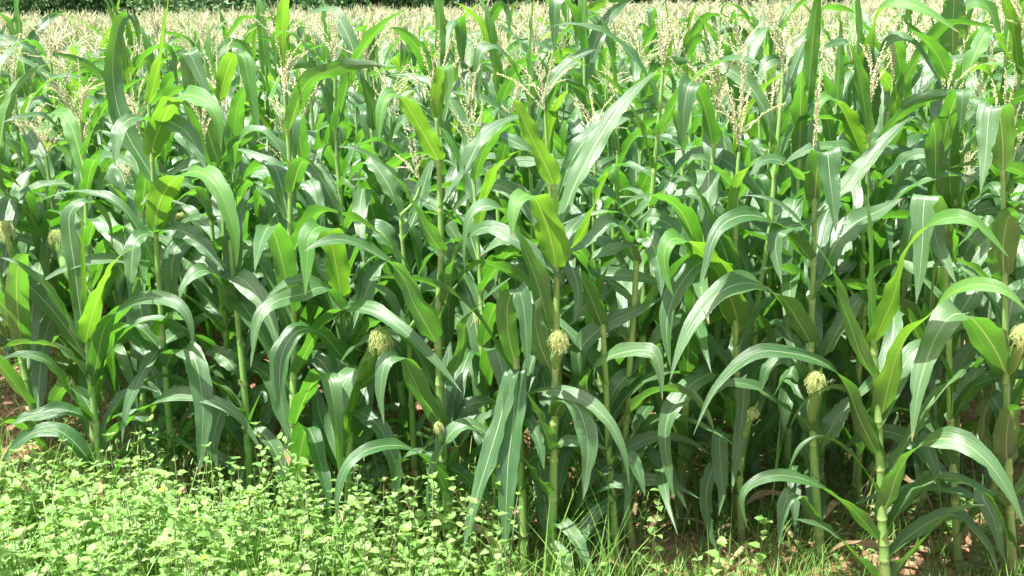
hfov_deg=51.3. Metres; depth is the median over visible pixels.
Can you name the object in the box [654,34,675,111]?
corn plant
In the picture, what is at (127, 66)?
corn plant
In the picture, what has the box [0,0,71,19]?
tree
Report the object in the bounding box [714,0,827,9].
tree
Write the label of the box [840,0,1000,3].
tree
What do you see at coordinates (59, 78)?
corn plant
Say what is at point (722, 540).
weed plant
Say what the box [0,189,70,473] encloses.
corn plant
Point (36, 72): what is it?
corn plant
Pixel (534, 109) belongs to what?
corn plant
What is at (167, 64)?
corn plant
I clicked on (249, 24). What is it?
corn plant
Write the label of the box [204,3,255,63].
corn plant
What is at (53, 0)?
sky
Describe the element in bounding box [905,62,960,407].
corn plant
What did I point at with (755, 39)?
corn plant
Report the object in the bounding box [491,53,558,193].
corn plant
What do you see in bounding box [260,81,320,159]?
corn plant
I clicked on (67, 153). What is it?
corn plant
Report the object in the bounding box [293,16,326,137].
corn plant
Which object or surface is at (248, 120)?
corn plant
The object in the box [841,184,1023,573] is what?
corn plant
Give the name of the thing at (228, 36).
corn plant
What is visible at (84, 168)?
corn plant
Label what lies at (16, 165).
corn plant
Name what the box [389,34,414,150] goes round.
corn plant
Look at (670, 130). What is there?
corn plant
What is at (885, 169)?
corn plant
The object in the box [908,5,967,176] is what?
corn plant
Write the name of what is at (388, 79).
corn plant
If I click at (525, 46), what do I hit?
corn plant
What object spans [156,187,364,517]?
corn plant
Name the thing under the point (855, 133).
corn plant
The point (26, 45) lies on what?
corn plant
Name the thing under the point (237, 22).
corn plant
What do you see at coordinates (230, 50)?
corn plant
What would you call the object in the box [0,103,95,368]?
corn plant
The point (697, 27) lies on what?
corn plant
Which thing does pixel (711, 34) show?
corn plant
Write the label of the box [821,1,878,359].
corn plant
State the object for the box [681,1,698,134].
corn plant
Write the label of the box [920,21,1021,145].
corn plant
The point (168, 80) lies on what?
corn plant
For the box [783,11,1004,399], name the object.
corn plant
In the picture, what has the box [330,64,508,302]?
corn plant
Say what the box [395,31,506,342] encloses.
corn plant
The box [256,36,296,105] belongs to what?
corn plant
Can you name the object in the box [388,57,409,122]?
corn plant
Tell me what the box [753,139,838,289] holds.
corn plant
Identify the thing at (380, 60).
corn plant
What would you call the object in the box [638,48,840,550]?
corn plant
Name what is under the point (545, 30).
corn plant
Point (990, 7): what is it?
corn plant
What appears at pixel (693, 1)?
tree
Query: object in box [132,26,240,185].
corn plant
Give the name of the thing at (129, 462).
weed plant
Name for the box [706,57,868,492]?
corn plant
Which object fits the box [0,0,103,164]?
corn plant
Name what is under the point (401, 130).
corn plant
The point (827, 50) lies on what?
corn plant
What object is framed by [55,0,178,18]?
tree
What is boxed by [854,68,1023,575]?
corn plant
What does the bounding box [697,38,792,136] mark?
corn plant
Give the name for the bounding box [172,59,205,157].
corn plant
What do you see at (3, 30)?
corn plant
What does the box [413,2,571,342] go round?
corn plant
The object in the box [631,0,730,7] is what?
tree
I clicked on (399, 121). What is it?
corn plant
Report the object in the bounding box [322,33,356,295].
corn plant
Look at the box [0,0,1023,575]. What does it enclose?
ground
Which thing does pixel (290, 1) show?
tree
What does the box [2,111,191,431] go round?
corn plant
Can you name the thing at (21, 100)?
corn plant
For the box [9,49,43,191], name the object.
corn plant
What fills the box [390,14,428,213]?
corn plant
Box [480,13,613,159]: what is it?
corn plant
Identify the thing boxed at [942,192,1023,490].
corn plant
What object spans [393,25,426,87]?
corn plant
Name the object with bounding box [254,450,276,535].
weed plant
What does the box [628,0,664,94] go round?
corn plant
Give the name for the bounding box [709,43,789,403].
corn plant
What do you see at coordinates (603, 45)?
corn plant
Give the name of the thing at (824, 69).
corn plant
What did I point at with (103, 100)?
corn plant
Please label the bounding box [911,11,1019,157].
corn plant
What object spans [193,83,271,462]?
corn plant
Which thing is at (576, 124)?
corn plant
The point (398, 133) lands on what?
corn plant
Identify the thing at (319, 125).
corn plant
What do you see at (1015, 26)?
corn plant
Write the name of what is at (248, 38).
corn plant
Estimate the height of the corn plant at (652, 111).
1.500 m
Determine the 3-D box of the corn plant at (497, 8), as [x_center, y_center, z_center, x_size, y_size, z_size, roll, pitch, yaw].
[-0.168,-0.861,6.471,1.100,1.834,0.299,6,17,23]
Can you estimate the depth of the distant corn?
10.63 m
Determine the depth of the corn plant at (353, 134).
5.99 m
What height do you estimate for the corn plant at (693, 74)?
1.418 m
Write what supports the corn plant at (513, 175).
on the ground at (664, 542)
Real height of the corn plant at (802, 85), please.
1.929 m
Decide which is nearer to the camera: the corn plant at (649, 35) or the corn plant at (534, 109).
the corn plant at (534, 109)
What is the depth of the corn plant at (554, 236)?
3.13 m
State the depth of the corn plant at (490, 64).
6.71 m
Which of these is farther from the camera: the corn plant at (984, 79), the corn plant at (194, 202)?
the corn plant at (984, 79)
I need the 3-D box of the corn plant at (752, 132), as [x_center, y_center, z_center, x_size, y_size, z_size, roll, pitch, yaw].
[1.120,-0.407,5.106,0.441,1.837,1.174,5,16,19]
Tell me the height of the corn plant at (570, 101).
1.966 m
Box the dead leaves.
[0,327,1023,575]
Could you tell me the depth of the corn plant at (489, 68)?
5.22 m
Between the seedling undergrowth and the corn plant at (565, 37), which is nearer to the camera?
the seedling undergrowth
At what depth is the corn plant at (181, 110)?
6.76 m
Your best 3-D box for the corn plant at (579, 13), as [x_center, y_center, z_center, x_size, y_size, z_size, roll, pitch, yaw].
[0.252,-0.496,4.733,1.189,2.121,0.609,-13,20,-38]
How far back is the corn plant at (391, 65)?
7.57 m
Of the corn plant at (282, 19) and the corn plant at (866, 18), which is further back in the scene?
the corn plant at (866, 18)
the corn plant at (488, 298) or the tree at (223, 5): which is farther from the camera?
the tree at (223, 5)
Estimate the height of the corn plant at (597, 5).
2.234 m
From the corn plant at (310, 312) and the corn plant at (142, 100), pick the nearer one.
the corn plant at (310, 312)
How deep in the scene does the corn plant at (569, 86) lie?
6.04 m
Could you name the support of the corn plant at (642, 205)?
on the ground at (664, 542)
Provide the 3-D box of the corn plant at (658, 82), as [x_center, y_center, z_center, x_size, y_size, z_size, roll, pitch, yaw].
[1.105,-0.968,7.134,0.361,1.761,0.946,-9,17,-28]
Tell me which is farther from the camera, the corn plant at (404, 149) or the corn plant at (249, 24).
the corn plant at (249, 24)
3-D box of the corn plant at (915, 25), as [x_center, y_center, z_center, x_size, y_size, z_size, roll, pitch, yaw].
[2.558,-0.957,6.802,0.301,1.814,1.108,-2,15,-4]
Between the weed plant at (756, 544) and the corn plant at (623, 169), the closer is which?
the weed plant at (756, 544)
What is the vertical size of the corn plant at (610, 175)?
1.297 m
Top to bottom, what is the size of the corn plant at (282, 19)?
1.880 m
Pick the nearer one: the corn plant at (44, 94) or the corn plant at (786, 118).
the corn plant at (786, 118)
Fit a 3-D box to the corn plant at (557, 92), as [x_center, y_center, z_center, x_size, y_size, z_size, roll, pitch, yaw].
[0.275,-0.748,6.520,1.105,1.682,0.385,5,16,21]
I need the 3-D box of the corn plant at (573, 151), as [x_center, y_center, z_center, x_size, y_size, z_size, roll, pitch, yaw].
[0.130,-0.007,3.781,0.705,1.673,0.609,-1,15,0]
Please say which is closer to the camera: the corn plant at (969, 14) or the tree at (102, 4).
the corn plant at (969, 14)
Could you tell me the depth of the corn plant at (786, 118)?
4.27 m
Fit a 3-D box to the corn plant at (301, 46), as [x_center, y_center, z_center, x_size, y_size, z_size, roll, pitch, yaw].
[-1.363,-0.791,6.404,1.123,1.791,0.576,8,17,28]
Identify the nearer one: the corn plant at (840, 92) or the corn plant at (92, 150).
the corn plant at (840, 92)
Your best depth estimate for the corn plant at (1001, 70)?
5.90 m
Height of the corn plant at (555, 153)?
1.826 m
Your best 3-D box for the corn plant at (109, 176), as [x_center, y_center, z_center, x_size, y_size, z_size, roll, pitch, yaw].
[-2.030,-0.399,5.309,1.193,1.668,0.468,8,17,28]
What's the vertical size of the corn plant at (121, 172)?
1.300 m
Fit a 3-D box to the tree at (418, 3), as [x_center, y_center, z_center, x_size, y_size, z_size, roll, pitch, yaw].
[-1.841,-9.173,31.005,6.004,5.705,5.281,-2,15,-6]
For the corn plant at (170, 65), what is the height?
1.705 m
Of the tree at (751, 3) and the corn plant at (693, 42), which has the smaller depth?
the corn plant at (693, 42)
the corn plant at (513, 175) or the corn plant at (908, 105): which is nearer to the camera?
the corn plant at (908, 105)
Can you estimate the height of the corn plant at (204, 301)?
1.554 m
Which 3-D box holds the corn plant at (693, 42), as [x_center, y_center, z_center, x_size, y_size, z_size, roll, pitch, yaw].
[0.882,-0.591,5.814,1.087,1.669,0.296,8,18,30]
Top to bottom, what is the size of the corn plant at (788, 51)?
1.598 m
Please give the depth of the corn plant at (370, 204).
3.91 m
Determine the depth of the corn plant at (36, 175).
4.43 m
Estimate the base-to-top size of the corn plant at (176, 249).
1.526 m
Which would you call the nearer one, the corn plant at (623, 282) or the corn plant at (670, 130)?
the corn plant at (623, 282)
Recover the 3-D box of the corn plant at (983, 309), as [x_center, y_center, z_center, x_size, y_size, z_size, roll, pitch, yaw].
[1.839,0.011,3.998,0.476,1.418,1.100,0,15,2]
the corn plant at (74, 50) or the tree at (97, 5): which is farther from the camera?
the tree at (97, 5)
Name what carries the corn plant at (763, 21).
on the ground at (664, 542)
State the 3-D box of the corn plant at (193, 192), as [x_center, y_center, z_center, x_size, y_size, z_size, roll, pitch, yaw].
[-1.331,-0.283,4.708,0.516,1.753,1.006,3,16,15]
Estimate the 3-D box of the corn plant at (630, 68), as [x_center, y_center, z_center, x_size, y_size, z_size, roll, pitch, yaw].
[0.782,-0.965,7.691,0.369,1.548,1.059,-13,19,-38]
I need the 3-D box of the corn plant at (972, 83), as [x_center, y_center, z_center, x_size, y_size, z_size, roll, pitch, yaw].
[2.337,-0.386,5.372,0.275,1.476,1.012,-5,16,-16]
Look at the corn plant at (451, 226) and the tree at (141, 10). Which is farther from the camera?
the tree at (141, 10)
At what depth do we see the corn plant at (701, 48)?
6.10 m
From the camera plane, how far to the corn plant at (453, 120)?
5.28 m
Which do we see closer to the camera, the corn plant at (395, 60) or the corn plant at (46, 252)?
the corn plant at (46, 252)
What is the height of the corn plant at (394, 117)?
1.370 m
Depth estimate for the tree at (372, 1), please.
33.97 m
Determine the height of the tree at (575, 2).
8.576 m
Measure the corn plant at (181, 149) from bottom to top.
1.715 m
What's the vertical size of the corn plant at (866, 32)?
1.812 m
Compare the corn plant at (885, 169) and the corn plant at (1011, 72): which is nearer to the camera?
the corn plant at (885, 169)
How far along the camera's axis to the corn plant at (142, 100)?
5.47 m
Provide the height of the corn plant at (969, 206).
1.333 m
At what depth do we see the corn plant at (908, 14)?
4.85 m
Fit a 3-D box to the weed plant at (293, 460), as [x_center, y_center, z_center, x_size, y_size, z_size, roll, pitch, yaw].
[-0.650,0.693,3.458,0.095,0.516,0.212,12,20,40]
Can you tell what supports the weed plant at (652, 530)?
on the ground at (664, 542)
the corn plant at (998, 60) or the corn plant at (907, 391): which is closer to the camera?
the corn plant at (907, 391)
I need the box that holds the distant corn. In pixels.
[0,0,1023,277]
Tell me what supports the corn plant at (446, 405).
on the ground at (664, 542)
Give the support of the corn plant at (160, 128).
on the ground at (664, 542)
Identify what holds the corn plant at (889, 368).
on the ground at (664, 542)
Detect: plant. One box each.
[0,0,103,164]
[0,17,188,311]
[0,18,30,193]
[0,22,56,188]
[0,38,114,404]
[0,39,122,442]
[0,45,20,142]
[0,71,28,367]
[0,91,55,354]
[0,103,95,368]
[0,105,148,432]
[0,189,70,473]
[0,198,264,536]
[1,95,165,425]
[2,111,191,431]
[8,31,47,147]
[9,42,100,192]
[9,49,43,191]
[9,52,107,314]
[10,36,199,309]
[11,66,101,140]
[11,80,165,315]
[28,59,196,450]
[30,0,246,500]
[31,32,92,157]
[31,60,57,90]
[33,95,355,477]
[36,0,251,410]
[50,50,184,159]
[53,12,204,313]
[53,63,67,97]
[58,42,119,205]
[71,71,269,424]
[81,85,110,310]
[83,21,111,101]
[92,0,213,283]
[93,39,181,143]
[93,145,206,469]
[95,19,265,405]
[99,0,146,133]
[100,86,225,468]
[103,47,187,164]
[111,23,254,328]
[117,31,298,479]
[118,431,141,491]
[125,1,264,152]
[126,20,179,96]
[128,40,172,221]
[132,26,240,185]
[140,24,197,332]
[150,36,460,530]
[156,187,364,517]
[159,18,260,143]
[160,18,199,180]
[167,78,278,332]
[171,15,273,339]
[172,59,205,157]
[173,112,220,300]
[178,16,271,140]
[184,26,238,170]
[188,23,253,321]
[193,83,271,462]
[199,2,277,290]
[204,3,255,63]
[211,140,371,376]
[212,0,358,339]
[221,94,322,400]
[232,26,273,148]
[236,64,314,158]
[237,6,445,475]
[238,23,275,110]
[239,55,436,389]
[244,13,323,277]
[246,0,491,393]
[249,69,366,315]
[250,2,328,129]
[250,218,427,564]
[251,0,312,433]
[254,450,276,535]
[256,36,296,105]
[257,48,355,223]
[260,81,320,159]
[266,56,501,402]
[269,70,369,470]
[276,432,326,520]
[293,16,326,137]
[301,20,334,134]
[304,31,564,573]
[306,6,433,469]
[316,39,391,126]
[317,16,367,222]
[321,104,385,213]
[322,0,481,298]
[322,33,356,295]
[324,76,387,294]
[325,75,497,402]
[329,42,409,273]
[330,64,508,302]
[331,76,415,301]
[348,123,496,517]
[350,60,567,500]
[352,19,435,175]
[353,71,398,137]
[358,0,523,417]
[372,274,628,575]
[373,61,450,347]
[386,96,493,297]
[388,16,504,340]
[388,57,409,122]
[389,0,634,448]
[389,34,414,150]
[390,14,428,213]
[390,56,399,94]
[391,35,425,111]
[392,88,428,207]
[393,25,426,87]
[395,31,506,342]
[396,33,526,301]
[396,50,436,116]
[400,483,414,518]
[405,65,450,370]
[406,35,521,303]
[408,0,633,397]
[409,123,506,334]
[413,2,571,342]
[417,25,495,98]
[420,0,485,182]
[423,98,582,518]
[423,468,446,566]
[426,0,569,285]
[431,0,660,333]
[446,48,654,515]
[454,44,567,121]
[454,54,571,300]
[462,69,658,575]
[467,31,515,67]
[467,35,526,75]
[473,0,590,285]
[474,0,528,66]
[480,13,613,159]
[482,72,562,404]
[483,0,802,523]
[485,0,564,104]
[485,48,526,171]
[486,260,728,567]
[487,52,572,173]
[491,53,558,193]
[492,6,669,272]
[503,0,630,119]
[506,0,607,171]
[511,25,617,138]
[514,46,598,320]
[521,11,753,394]
[521,16,620,140]
[525,85,674,458]
[531,208,743,557]
[548,50,667,293]
[552,0,663,268]
[554,551,572,575]
[556,75,673,245]
[559,15,728,190]
[559,28,603,215]
[560,17,574,117]
[563,76,742,471]
[578,45,779,385]
[579,75,713,368]
[589,8,628,215]
[589,27,629,83]
[589,40,693,362]
[600,64,631,180]
[602,17,666,334]
[606,4,980,520]
[608,95,674,214]
[609,46,658,84]
[609,71,786,501]
[612,19,664,174]
[615,22,726,169]
[616,35,640,122]
[618,28,768,542]
[618,76,668,173]
[620,78,704,325]
[622,67,770,403]
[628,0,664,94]
[635,8,851,429]
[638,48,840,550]
[640,488,665,575]
[646,13,698,90]
[648,77,735,338]
[651,2,717,94]
[653,9,805,329]
[653,67,702,160]
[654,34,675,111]
[665,13,732,146]
[665,75,765,174]
[670,37,910,565]
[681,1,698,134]
[687,15,725,92]
[693,187,1023,575]
[695,0,851,290]
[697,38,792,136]
[699,41,728,88]
[705,536,731,575]
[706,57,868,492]
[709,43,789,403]
[716,38,1023,508]
[721,5,764,327]
[722,7,745,94]
[723,48,853,359]
[725,42,880,404]
[727,53,818,294]
[728,2,810,94]
[740,0,974,510]
[743,10,780,139]
[747,515,772,575]
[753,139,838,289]
[754,11,1023,405]
[754,13,899,433]
[758,70,850,367]
[770,0,856,537]
[772,22,818,77]
[778,37,823,124]
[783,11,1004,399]
[789,23,848,92]
[796,24,883,134]
[797,59,995,520]
[803,9,965,333]
[804,49,846,290]
[817,12,928,108]
[817,60,834,126]
[820,30,834,86]
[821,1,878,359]
[825,97,915,382]
[825,130,1023,416]
[826,19,996,471]
[832,0,1012,486]
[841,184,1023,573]
[844,20,1023,193]
[851,18,913,397]
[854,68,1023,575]
[861,2,904,38]
[872,15,962,136]
[878,15,914,75]
[893,0,1023,429]
[903,0,927,122]
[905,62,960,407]
[906,89,997,386]
[907,51,1016,196]
[907,52,959,295]
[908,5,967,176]
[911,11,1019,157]
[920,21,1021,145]
[930,0,1023,317]
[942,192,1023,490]
[958,28,993,87]
[960,8,996,235]
[960,41,1016,240]
[960,68,1023,192]
[961,111,1023,402]
[963,68,1021,200]
[963,101,1023,448]
[979,34,1021,95]
[981,44,992,96]
[986,0,1023,93]
[992,63,1020,147]
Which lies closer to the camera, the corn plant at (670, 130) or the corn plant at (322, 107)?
the corn plant at (670, 130)
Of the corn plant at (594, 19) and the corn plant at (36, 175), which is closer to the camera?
the corn plant at (36, 175)
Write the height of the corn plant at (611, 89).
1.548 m
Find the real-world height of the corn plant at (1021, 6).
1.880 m
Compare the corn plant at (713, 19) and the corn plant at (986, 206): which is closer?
the corn plant at (986, 206)
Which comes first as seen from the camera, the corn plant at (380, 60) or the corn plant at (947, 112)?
the corn plant at (947, 112)
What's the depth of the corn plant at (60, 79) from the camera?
6.84 m
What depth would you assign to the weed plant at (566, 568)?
3.14 m
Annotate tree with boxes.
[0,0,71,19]
[27,0,185,17]
[32,0,189,21]
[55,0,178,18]
[128,0,289,18]
[215,0,391,15]
[225,0,370,16]
[343,0,402,13]
[355,0,529,16]
[362,0,493,11]
[494,0,641,11]
[612,0,736,7]
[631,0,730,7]
[707,0,791,6]
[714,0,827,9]
[807,0,865,3]
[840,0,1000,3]
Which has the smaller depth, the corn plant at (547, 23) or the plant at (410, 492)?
the plant at (410, 492)
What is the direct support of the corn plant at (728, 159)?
on the ground at (664, 542)
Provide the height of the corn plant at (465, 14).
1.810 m
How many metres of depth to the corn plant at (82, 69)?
5.67 m
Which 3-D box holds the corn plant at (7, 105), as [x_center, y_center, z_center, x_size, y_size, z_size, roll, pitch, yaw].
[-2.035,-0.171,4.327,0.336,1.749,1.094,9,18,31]
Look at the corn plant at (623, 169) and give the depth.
4.91 m
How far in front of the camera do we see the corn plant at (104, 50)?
6.55 m
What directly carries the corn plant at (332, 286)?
on the ground at (664, 542)
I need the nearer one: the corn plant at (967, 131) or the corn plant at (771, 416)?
the corn plant at (771, 416)
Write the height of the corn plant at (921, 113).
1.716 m
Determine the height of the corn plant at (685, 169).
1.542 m
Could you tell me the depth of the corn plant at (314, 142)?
4.24 m
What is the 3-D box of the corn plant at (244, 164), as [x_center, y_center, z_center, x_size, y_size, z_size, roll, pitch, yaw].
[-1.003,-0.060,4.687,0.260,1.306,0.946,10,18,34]
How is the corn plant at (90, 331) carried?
on the ground at (664, 542)
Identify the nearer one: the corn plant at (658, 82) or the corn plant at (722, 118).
the corn plant at (722, 118)
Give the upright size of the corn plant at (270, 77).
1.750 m
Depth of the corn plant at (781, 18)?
7.08 m
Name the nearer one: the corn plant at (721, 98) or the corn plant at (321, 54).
the corn plant at (721, 98)
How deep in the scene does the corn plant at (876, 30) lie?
6.45 m
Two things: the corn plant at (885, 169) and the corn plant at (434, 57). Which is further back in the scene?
the corn plant at (434, 57)
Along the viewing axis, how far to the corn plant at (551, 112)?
4.22 m
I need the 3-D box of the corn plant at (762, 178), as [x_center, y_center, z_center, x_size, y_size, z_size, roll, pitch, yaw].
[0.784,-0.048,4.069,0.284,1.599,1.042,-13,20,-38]
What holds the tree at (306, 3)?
on the ground at (664, 542)
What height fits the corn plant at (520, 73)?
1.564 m
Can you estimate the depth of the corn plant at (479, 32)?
7.48 m
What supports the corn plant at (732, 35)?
on the ground at (664, 542)
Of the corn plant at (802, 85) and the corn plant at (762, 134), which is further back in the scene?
the corn plant at (762, 134)
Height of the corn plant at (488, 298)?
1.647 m
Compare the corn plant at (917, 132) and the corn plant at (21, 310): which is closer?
the corn plant at (21, 310)
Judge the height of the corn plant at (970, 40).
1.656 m
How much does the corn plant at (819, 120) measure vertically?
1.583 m
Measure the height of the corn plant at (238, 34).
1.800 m
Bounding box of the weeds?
[0,377,997,575]
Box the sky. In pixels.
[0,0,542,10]
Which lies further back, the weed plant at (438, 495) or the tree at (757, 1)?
the tree at (757, 1)
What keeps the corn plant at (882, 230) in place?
on the ground at (664, 542)
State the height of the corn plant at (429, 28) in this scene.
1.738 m
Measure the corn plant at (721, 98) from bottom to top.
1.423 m
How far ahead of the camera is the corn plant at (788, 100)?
4.88 m
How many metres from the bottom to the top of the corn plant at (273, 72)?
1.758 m
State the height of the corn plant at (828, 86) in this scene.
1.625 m
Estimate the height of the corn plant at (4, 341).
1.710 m
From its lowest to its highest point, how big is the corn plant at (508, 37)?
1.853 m
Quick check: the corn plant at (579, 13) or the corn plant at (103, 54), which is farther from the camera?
the corn plant at (103, 54)
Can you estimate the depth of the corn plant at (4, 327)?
5.06 m
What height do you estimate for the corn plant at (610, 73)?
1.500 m
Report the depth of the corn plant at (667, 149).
5.64 m
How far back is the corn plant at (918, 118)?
5.70 m
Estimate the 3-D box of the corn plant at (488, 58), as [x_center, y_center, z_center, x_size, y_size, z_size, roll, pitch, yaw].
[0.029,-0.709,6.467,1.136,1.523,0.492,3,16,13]
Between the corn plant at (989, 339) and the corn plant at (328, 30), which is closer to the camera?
the corn plant at (989, 339)
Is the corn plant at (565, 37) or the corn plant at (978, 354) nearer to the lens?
the corn plant at (978, 354)
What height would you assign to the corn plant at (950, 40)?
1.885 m
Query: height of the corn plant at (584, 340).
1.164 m
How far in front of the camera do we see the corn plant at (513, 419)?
3.22 m
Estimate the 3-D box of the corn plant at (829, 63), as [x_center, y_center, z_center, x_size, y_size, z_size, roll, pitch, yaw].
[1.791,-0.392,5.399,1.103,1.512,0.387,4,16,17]
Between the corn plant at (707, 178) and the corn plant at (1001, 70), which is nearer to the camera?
the corn plant at (707, 178)
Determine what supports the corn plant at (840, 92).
on the ground at (664, 542)
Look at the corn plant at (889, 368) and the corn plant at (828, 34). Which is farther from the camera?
the corn plant at (828, 34)
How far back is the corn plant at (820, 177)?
3.25 m
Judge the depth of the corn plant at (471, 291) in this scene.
3.58 m
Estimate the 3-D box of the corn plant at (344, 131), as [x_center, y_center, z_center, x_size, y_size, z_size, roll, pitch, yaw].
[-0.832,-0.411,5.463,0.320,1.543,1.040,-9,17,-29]
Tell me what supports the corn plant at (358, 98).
on the ground at (664, 542)
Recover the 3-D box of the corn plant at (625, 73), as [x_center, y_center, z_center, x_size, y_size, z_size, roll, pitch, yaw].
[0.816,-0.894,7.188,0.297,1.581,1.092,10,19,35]
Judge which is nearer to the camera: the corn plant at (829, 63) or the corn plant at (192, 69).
the corn plant at (192, 69)
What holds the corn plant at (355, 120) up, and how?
on the ground at (664, 542)
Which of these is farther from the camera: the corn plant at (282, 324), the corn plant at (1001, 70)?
the corn plant at (1001, 70)
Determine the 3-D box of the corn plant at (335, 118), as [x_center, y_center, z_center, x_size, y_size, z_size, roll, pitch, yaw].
[-0.639,-0.090,3.984,0.420,1.867,1.204,-14,20,-41]
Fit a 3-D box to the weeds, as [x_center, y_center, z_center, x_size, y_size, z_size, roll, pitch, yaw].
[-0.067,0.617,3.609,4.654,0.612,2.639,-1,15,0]
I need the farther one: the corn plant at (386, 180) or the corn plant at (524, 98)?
the corn plant at (524, 98)
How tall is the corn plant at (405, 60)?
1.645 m
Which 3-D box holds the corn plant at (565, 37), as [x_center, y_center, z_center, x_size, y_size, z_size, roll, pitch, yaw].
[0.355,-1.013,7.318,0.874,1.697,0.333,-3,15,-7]
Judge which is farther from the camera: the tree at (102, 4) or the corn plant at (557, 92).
the tree at (102, 4)
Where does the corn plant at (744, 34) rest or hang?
on the ground at (664, 542)
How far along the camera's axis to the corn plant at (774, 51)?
6.30 m
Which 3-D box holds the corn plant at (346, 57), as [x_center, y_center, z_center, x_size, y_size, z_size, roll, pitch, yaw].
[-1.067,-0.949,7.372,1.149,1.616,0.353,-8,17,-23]
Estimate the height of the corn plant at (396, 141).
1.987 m
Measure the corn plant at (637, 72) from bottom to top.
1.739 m
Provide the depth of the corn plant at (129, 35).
6.75 m
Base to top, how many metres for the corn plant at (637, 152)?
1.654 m
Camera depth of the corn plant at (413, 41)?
4.19 m
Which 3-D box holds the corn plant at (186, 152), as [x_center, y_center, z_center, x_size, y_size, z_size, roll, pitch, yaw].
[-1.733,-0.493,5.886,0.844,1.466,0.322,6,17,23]
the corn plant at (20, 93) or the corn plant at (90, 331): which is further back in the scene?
the corn plant at (20, 93)
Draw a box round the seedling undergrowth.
[11,346,1023,575]
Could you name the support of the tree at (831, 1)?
on the ground at (664, 542)
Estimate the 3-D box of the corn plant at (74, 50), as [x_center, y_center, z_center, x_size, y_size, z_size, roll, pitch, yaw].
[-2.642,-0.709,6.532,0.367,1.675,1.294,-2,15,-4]
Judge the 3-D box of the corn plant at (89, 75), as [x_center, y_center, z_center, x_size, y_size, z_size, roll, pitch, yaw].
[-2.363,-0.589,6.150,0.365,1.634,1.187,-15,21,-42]
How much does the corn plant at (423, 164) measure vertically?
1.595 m
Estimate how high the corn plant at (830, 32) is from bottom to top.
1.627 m
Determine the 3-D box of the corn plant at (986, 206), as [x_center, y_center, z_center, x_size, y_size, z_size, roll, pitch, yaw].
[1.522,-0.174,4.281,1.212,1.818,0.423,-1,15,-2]
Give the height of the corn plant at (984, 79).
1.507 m
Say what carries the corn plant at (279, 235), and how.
on the ground at (664, 542)
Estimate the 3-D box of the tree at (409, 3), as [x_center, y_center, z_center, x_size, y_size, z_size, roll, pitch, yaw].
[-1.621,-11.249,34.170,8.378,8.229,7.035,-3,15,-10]
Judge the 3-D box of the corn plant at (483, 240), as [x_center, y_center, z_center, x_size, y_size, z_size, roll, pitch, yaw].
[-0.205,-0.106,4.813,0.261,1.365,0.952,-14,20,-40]
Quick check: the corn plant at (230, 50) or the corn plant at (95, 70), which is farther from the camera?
the corn plant at (230, 50)
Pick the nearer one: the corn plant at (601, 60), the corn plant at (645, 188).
the corn plant at (645, 188)
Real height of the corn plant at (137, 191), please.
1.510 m
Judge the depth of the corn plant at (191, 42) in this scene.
6.34 m
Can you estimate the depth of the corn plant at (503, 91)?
4.23 m
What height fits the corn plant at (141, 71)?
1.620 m
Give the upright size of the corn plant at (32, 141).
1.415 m
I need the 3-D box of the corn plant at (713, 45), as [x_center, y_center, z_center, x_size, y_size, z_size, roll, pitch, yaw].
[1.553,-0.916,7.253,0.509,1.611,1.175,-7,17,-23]
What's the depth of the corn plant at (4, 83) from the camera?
5.99 m
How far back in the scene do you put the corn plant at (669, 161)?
4.80 m
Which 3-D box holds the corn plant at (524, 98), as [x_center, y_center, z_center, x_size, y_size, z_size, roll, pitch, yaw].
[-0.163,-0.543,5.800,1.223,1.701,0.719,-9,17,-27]
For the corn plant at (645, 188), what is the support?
on the ground at (664, 542)
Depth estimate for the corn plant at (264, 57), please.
4.86 m
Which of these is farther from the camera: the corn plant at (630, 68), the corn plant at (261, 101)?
the corn plant at (630, 68)
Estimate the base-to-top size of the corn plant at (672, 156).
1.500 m
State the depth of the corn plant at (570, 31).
6.38 m
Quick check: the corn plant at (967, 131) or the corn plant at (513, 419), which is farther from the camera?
the corn plant at (967, 131)
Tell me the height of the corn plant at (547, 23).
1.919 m
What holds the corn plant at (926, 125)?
on the ground at (664, 542)

